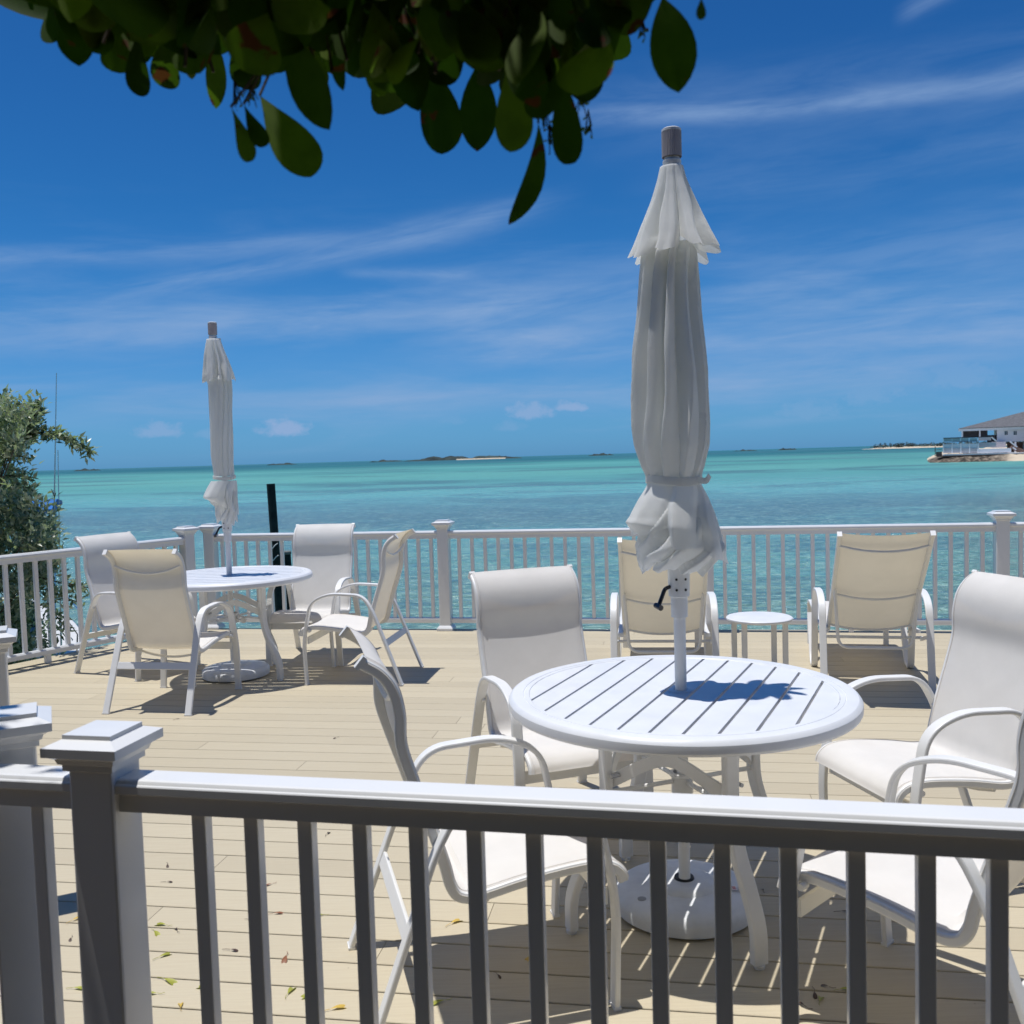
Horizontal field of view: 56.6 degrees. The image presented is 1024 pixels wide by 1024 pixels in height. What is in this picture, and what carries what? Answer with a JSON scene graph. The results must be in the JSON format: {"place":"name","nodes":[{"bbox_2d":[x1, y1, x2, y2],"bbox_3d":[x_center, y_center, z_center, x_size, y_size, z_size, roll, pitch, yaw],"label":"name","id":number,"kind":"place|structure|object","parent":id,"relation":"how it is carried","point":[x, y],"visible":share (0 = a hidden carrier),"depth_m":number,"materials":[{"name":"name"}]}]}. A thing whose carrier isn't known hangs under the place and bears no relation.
{"place":"outdoors","nodes":[
{"label":"outdoors","id":0,"kind":"place"},
{"bbox_2d":[0,443,1023,648],"bbox_3d":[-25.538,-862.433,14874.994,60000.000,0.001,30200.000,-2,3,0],"label":"sea","id":1,"kind":"structure","parent":0,"point":[827,486],"depth_m":78.02,"materials":[{"name":"liquid"}]},
{"bbox_2d":[1,373,85,660],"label":"moored boat","id":2,"kind":"object","parent":1,"relation":"on","point":[74,636],"visible":0.13,"depth_m":15.02,"materials":[{"name":"white plastic"}]},
{"bbox_2d":[75,468,98,470],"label":"island","id":3,"kind":"structure","parent":1,"relation":"on","point":[84,469],"depth_m":2390.07,"materials":[{"name":"green plant"}]},
{"bbox_2d":[266,483,282,610],"bbox_3d":[-5.465,1.631,22.077,0.294,4.583,0.287,-2,3,0],"label":"mooring pile","id":4,"kind":"object","parent":1,"relation":"in","point":[272,507],"visible":0.57,"depth_m":21.98,"materials":[{"name":"black wood"}]},
{"bbox_2d":[268,463,293,464],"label":"island","id":5,"kind":"structure","parent":1,"relation":"on","point":[282,464],"depth_m":2684.85,"materials":[{"name":"green plant"}]},
{"bbox_2d":[284,550,291,609],"bbox_3d":[-5.328,2.402,22.769,0.281,2.956,0.244,-2,3,0],"label":"mooring pile","id":6,"kind":"object","parent":1,"relation":"in","point":[287,553],"visible":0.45,"depth_m":22.63,"materials":[{"name":"black wood"}]},
{"bbox_2d":[372,460,397,461],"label":"island","id":7,"kind":"structure","parent":1,"relation":"on","point":[386,461],"depth_m":2585.00,"materials":[{"name":"green plant"}]},
{"bbox_2d":[403,455,520,461],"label":"island","id":8,"kind":"structure","parent":1,"relation":"in","point":[433,458],"depth_m":2158.82,"materials":[{"name":"green plant"}]},
{"bbox_2d":[589,453,611,455],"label":"island","id":9,"kind":"structure","parent":1,"relation":"on","point":[600,454],"depth_m":2487.11,"materials":[{"name":"green plant"}]},
{"bbox_2d":[0,0,1023,470],"label":"sky","id":10,"kind":"structure","parent":0,"point":[855,168],"materials":[{"name":"blue"}]},
{"bbox_2d":[870,441,1020,448],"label":"wooded shore","id":11,"kind":"structure","parent":0,"point":[902,445],"depth_m":1176.44,"materials":[{"name":"green plant"}]},
{"bbox_2d":[927,447,1023,462],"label":"rocky point","id":12,"kind":"structure","parent":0,"point":[992,458],"depth_m":204.25,"materials":[{"name":"beige stone"}]},
{"bbox_2d":[935,436,1023,456],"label":"terrace","id":13,"kind":"structure","parent":12,"relation":"on","point":[972,449],"depth_m":206.39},
{"bbox_2d":[958,412,1023,451],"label":"waterfront house","id":14,"kind":"structure","parent":12,"relation":"on","point":[1008,429],"depth_m":212.01,"materials":[{"name":"white paint"}]},
{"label":"deck supports","id":15,"kind":"structure","parent":0,"visible":0},
{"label":"deck frame","id":16,"kind":"structure","parent":15,"relation":"on","visible":0},
{"bbox_2d":[0,628,1023,1023],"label":"deck","id":17,"kind":"structure","parent":16,"relation":"on","point":[326,722],"depth_m":3.68,"materials":[{"name":"beige wood"}]},
{"bbox_2d":[0,625,17,705],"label":"railing post","id":18,"kind":"object","parent":17,"relation":"on","point":[8,637],"visible":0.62,"depth_m":3.29,"materials":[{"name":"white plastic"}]},
{"bbox_2d":[0,702,51,1023],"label":"railing post","id":19,"kind":"object","parent":17,"relation":"on","point":[25,728],"visible":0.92,"depth_m":2.15,"materials":[{"name":"white plastic"}]},
{"bbox_2d":[0,525,199,662],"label":"deck railing","id":20,"kind":"object","parent":17,"relation":"on","point":[184,540],"visible":0.59,"depth_m":7.66,"materials":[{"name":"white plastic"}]},
{"bbox_2d":[73,531,200,681],"bbox_3d":[-2.854,0.689,7.238,0.758,1.040,0.606,0,4,29],"label":"sling chair","id":21,"kind":"object","parent":17,"relation":"on","point":[99,578],"visible":0.39,"depth_m":7.20,"materials":[{"name":"fabric"}]},
{"bbox_2d":[158,977,176,984],"bbox_3d":[-1.033,1.407,2.850,0.082,0.015,0.022,0,4,28],"label":"fallen leaf","id":22,"kind":"object","parent":17,"relation":"on","point":[171,981],"visible":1,"depth_m":2.85,"materials":[{"name":"plant"}]},
{"bbox_2d":[102,549,241,715],"bbox_3d":[-2.227,0.727,6.256,0.606,1.040,0.758,-1,3,10],"label":"sling chair","id":23,"kind":"object","parent":17,"relation":"on","point":[152,598],"visible":1,"depth_m":6.03,"materials":[{"name":"fabric"}]},
{"bbox_2d":[202,660,269,682],"bbox_3d":[-2.017,1.142,6.945,0.480,0.104,0.480,-2,3,0],"label":"umbrella base","id":24,"kind":"object","parent":17,"relation":"on","point":[221,672],"visible":0.84,"depth_m":6.81,"materials":[{"name":"white plastic"}]},
{"bbox_2d":[202,322,238,662],"bbox_3d":[-2.093,-0.107,6.856,0.277,2.500,0.224,-2,3,0],"label":"closed umbrella","id":25,"kind":"object","parent":24,"relation":"in","point":[221,496],"visible":1,"depth_m":6.77,"materials":[{"name":"fabric"}]},
{"bbox_2d":[186,565,312,686],"bbox_3d":[-2.026,0.824,6.926,1.151,0.749,1.151,-2,3,0],"label":"round table","id":26,"kind":"object","parent":17,"relation":"on","point":[260,579],"visible":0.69,"depth_m":6.75,"materials":[{"name":"plastic"}]},
{"bbox_2d":[281,952,287,962],"bbox_3d":[-0.705,1.391,2.962,0.017,0.012,0.069,-2,3,-2],"label":"fallen leaf","id":27,"kind":"object","parent":17,"relation":"on","point":[284,959],"visible":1,"depth_m":2.95,"materials":[{"name":"brown plant"}]},
{"bbox_2d":[266,523,360,665],"bbox_3d":[-1.555,0.635,7.496,0.606,1.040,0.758,-1,3,6],"label":"sling chair","id":28,"kind":"object","parent":17,"relation":"on","point":[323,553],"visible":0.79,"depth_m":7.68,"materials":[{"name":"fabric"}]},
{"bbox_2d":[327,1004,344,1009],"bbox_3d":[-0.497,1.401,2.678,0.078,0.014,0.020,-3,4,-23],"label":"fallen leaf","id":29,"kind":"object","parent":17,"relation":"on","point":[340,1006],"visible":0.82,"depth_m":2.68,"materials":[{"name":"yellow plant"}]},
{"bbox_2d":[298,529,423,685],"bbox_3d":[-1.091,0.661,6.805,0.758,1.040,0.606,-1,3,9],"label":"sling chair","id":30,"kind":"object","parent":17,"relation":"on","point":[392,563],"visible":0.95,"depth_m":6.74,"materials":[{"name":"fabric"}]},
{"bbox_2d":[433,997,452,1004],"bbox_3d":[-0.203,1.392,2.696,0.074,0.013,0.019,-3,4,-20],"label":"fallen leaf","id":31,"kind":"object","parent":17,"relation":"on","point":[436,1001],"visible":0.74,"depth_m":2.70,"materials":[{"name":"plant"}]},
{"bbox_2d":[339,625,628,1023],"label":"sling chair","id":32,"kind":"object","parent":17,"relation":"on","point":[505,854],"visible":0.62,"depth_m":2.66,"materials":[{"name":"fabric"}]},
{"bbox_2d":[0,720,1023,1023],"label":"deck railing","id":33,"kind":"object","parent":17,"relation":"on","point":[102,786],"visible":1,"depth_m":1.86,"materials":[{"name":"white plastic"}]},
{"bbox_2d":[465,564,653,791],"bbox_3d":[0.173,0.787,4.007,0.606,1.040,0.758,-3,4,-19],"label":"sling chair","id":34,"kind":"object","parent":17,"relation":"on","point":[528,622],"visible":0.54,"depth_m":4.18,"materials":[{"name":"fabric"}]},
{"bbox_2d":[198,510,1023,632],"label":"deck railing","id":35,"kind":"object","parent":17,"relation":"on","point":[1001,526],"visible":0.56,"depth_m":8.28,"materials":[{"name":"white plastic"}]},
{"bbox_2d":[610,538,719,657],"bbox_3d":[1.032,0.609,6.532,0.678,1.047,1.941,-1,3,8],"label":"chaise longue","id":36,"kind":"object","parent":17,"relation":"on","point":[640,596],"visible":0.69,"depth_m":6.04,"materials":[{"name":"fabric"}]},
{"bbox_2d":[617,859,747,939],"bbox_3d":[0.583,1.282,3.216,0.480,0.104,0.480,-2,3,0],"label":"umbrella base","id":37,"kind":"object","parent":17,"relation":"on","point":[691,908],"visible":0.52,"depth_m":3.10,"materials":[{"name":"white plastic"}]},
{"bbox_2d":[626,126,727,879],"bbox_3d":[0.552,0.023,3.130,0.302,2.518,0.280,1,4,36],"label":"closed umbrella","id":38,"kind":"object","parent":37,"relation":"in","point":[672,522],"visible":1,"depth_m":3.04,"materials":[{"name":"fabric"}]},
{"bbox_2d":[509,655,863,970],"bbox_3d":[0.574,0.965,3.197,1.151,0.749,1.151,-2,3,0],"label":"round table","id":39,"kind":"object","parent":17,"relation":"on","point":[730,711],"visible":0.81,"depth_m":2.99,"materials":[{"name":"plastic"}]},
{"bbox_2d":[726,611,792,664],"bbox_3d":[1.617,0.907,6.206,0.422,0.453,0.422,-2,3,-8],"label":"side table","id":40,"kind":"object","parent":17,"relation":"on","point":[772,619],"visible":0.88,"depth_m":6.13,"materials":[{"name":"plastic"}]},
{"bbox_2d":[807,531,935,694],"bbox_3d":[2.394,0.573,6.464,0.678,1.047,1.941,-1,3,13],"label":"chaise longue","id":41,"kind":"object","parent":17,"relation":"on","point":[877,583],"visible":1,"depth_m":5.91,"materials":[{"name":"fabric"}]},
{"bbox_2d":[777,709,1023,1023],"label":"sling chair","id":42,"kind":"object","parent":17,"relation":"on","point":[960,893],"visible":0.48,"depth_m":2.48,"materials":[{"name":"fabric"}]},
{"bbox_2d":[815,569,1023,805],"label":"sling chair","id":43,"kind":"object","parent":17,"relation":"on","point":[976,701],"visible":0.84,"depth_m":3.54,"materials":[{"name":"fabric"}]},
{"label":"ground","id":44,"kind":"structure","parent":0,"visible":0},
{"bbox_2d":[0,0,705,224],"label":"overhanging tree","id":45,"kind":"object","parent":44,"relation":"on","point":[542,60],"visible":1,"depth_m":1.10,"materials":[{"name":"green plant"}]},
{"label":"shore bank","id":46,"kind":"structure","parent":0,"visible":0},
{"bbox_2d":[0,383,101,664],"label":"silver bush","id":47,"kind":"object","parent":46,"relation":"on","point":[20,429],"visible":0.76,"depth_m":8.21,"materials":[{"name":"green plant"}]}
]}

